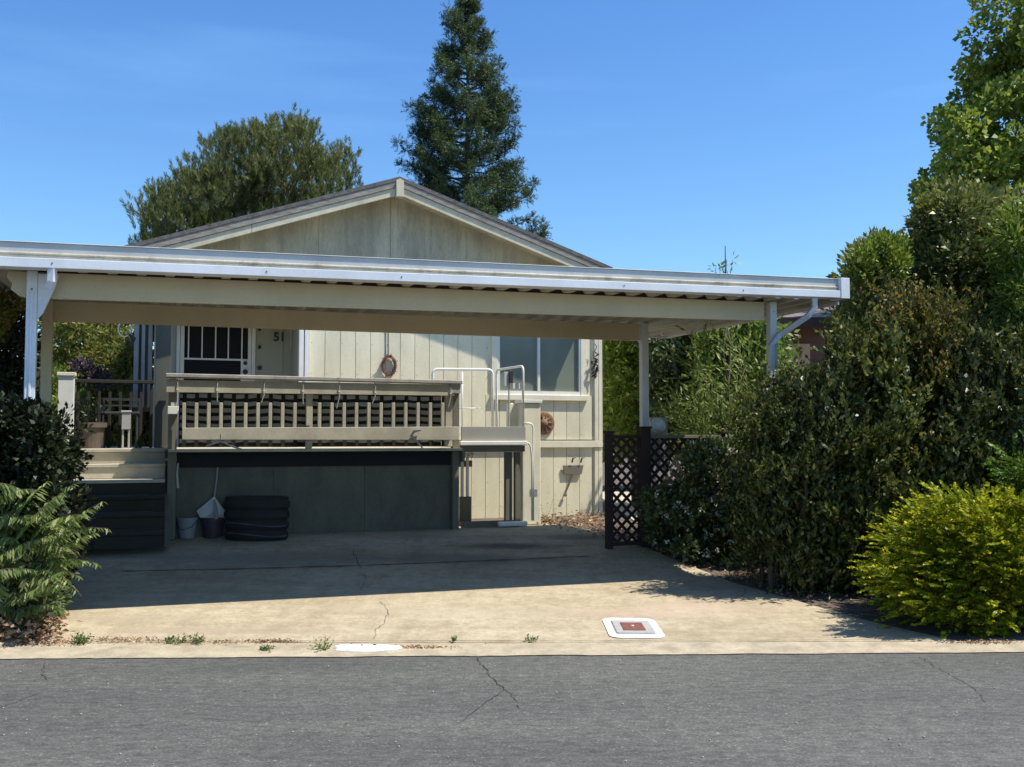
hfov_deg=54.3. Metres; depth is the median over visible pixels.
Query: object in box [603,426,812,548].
lattice fence
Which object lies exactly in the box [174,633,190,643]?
weed
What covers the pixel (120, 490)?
porch steps
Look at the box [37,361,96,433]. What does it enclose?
garden shrub
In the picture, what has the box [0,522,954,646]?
driveway
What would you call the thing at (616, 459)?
distant tree
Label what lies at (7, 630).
dry leaves
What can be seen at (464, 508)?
picket gate
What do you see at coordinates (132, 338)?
porch lamp
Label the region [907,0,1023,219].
broadleaf tree
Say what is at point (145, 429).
distant tree
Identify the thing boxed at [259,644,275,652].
weed
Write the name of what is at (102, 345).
garden tree
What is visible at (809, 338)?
neighbour house
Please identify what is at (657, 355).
back shrub
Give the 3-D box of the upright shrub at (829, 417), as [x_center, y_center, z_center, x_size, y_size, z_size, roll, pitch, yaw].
[2.631,0.777,8.696,1.293,2.377,1.540,0,-3,0]
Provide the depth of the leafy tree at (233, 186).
30.02 m
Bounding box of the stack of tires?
[223,496,289,539]
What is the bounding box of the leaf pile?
[537,509,637,538]
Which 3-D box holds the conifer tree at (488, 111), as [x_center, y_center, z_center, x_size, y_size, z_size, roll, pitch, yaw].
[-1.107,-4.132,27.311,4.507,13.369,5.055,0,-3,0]
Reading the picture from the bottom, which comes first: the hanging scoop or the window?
the hanging scoop
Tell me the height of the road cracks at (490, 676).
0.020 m
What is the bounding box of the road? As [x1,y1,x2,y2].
[0,652,1023,766]
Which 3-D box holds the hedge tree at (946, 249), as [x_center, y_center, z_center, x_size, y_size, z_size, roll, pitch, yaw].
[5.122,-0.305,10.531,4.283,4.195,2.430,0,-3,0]
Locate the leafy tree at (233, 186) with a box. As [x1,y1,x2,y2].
[119,102,363,243]
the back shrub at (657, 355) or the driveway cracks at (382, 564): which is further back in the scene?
the back shrub at (657, 355)
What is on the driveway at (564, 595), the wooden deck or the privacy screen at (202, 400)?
the wooden deck
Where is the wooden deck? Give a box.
[57,372,464,539]
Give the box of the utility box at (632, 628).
[603,618,664,637]
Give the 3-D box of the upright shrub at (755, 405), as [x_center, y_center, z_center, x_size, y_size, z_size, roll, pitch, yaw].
[2.272,0.774,8.780,1.172,2.146,1.286,0,-3,0]
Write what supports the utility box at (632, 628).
on the driveway at (564, 595)
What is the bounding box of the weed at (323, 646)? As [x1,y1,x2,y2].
[310,636,333,649]
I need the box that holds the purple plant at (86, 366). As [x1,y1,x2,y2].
[66,355,114,495]
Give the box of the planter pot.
[74,394,111,448]
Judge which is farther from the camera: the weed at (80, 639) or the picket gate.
the picket gate
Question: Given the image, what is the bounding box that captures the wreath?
[380,333,397,376]
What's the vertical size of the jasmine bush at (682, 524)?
1.452 m
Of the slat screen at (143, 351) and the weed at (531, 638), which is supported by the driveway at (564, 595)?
the weed at (531, 638)
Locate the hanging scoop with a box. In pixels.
[563,456,584,496]
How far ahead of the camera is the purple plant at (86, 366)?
16.08 m
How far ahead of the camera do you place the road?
5.06 m
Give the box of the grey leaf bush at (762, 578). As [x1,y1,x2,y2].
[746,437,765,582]
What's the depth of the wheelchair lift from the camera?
12.40 m
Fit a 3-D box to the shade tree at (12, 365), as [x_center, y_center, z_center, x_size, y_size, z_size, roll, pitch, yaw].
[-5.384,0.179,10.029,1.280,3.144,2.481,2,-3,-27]
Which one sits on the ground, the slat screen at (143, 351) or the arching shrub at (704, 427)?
the arching shrub at (704, 427)
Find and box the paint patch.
[333,643,401,651]
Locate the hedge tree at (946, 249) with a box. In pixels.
[816,166,1023,479]
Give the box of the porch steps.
[60,449,168,549]
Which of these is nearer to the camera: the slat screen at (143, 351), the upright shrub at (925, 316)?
the upright shrub at (925, 316)
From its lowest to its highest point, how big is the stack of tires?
0.470 m
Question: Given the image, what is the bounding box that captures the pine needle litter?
[3,635,1021,648]
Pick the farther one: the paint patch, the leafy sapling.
the leafy sapling
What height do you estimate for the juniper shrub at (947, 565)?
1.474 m
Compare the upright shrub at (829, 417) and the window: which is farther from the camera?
the window
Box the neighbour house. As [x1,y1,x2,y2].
[777,306,842,488]
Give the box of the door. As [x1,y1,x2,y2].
[176,326,255,446]
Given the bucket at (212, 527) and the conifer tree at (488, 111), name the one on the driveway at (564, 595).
the bucket at (212, 527)
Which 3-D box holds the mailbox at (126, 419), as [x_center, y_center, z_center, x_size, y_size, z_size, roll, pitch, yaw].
[-4.513,0.537,11.672,0.113,0.440,0.100,1,-3,-19]
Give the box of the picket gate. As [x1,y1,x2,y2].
[459,453,474,521]
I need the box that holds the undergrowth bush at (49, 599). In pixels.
[0,486,74,628]
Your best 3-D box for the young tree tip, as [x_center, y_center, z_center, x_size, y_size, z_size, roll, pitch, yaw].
[3.435,-0.126,16.045,0.588,4.206,0.239,0,-3,0]
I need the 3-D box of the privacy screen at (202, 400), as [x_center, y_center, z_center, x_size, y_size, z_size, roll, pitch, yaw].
[-2.165,0.398,11.521,3.183,0.662,0.048,1,-3,-19]
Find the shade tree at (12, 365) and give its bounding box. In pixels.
[0,305,40,400]
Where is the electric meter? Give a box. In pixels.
[649,417,667,532]
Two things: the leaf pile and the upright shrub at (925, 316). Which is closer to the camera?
the upright shrub at (925, 316)
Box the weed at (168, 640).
[164,635,176,642]
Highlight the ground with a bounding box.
[0,450,1023,658]
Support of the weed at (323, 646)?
on the gutter
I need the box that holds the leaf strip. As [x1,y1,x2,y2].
[635,546,854,600]
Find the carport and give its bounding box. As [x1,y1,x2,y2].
[0,240,849,607]
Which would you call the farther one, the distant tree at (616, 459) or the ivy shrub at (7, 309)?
the distant tree at (616, 459)
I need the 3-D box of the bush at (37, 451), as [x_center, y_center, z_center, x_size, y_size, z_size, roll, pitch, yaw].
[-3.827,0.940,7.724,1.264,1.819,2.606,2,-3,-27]
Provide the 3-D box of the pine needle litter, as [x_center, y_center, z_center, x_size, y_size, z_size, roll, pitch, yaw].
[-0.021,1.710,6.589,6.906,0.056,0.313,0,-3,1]
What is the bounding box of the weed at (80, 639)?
[70,631,94,644]
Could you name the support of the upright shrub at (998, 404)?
on the ground
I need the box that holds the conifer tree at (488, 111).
[389,0,552,239]
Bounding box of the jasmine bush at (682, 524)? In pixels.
[632,434,763,568]
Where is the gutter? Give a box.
[0,641,1023,658]
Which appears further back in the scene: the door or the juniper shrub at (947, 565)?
the door
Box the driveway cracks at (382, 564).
[128,550,745,638]
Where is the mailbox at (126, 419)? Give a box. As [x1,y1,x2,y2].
[121,411,131,447]
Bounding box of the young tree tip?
[707,246,741,273]
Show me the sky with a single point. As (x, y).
(661, 135)
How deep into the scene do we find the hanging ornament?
14.20 m
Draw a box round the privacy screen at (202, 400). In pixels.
[179,393,443,446]
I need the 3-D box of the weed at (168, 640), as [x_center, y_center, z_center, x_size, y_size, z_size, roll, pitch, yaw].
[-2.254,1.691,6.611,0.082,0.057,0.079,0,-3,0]
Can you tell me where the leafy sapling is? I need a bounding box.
[843,229,915,322]
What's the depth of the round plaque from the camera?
13.94 m
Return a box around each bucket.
[176,517,197,538]
[200,517,224,537]
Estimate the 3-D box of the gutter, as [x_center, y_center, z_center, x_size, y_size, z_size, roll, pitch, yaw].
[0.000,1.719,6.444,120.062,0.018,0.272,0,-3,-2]
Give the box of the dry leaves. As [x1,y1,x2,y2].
[0,583,81,647]
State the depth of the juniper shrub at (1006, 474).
8.11 m
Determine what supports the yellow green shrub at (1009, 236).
on the ground
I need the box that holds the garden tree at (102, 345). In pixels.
[36,319,153,467]
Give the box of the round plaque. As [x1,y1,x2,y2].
[540,411,554,434]
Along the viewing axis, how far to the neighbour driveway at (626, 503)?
16.59 m
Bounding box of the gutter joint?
[401,640,652,640]
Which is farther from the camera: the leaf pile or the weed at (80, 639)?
the leaf pile
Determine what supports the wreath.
hanging from the mobile home
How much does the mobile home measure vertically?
4.504 m
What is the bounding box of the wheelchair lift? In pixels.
[431,365,541,527]
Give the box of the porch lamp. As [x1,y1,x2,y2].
[117,324,135,346]
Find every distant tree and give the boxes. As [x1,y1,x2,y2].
[17,333,153,467]
[600,351,745,467]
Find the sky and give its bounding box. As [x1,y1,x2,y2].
[0,0,1021,366]
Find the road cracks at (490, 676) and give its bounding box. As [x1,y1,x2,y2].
[2,643,983,721]
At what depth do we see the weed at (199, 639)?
6.60 m
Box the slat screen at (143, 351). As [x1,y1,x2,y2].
[133,324,152,411]
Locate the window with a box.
[490,336,587,400]
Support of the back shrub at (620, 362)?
on the neighbour driveway at (626, 503)
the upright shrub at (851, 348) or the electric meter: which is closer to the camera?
the upright shrub at (851, 348)
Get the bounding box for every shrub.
[0,286,25,342]
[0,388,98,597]
[0,480,111,629]
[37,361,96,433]
[599,337,683,502]
[623,334,725,464]
[629,320,781,497]
[681,316,802,454]
[702,349,825,592]
[737,334,885,599]
[794,297,940,600]
[847,480,1023,638]
[854,269,996,581]
[893,298,1023,590]
[973,194,1023,357]
[977,430,1023,497]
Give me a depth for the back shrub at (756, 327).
13.96 m
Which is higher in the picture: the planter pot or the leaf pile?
the planter pot
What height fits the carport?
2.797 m
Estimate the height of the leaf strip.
0.253 m
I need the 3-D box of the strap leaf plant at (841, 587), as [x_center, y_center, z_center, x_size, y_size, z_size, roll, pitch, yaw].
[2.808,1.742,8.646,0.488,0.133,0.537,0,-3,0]
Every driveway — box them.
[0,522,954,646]
[602,491,801,528]
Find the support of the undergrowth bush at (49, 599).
on the ground
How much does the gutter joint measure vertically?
0.009 m
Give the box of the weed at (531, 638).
[524,633,538,642]
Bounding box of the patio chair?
[101,398,139,447]
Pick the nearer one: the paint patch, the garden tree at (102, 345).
the paint patch
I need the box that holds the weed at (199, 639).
[189,632,204,643]
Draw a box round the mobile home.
[124,177,612,525]
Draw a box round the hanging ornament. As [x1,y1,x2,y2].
[591,344,598,378]

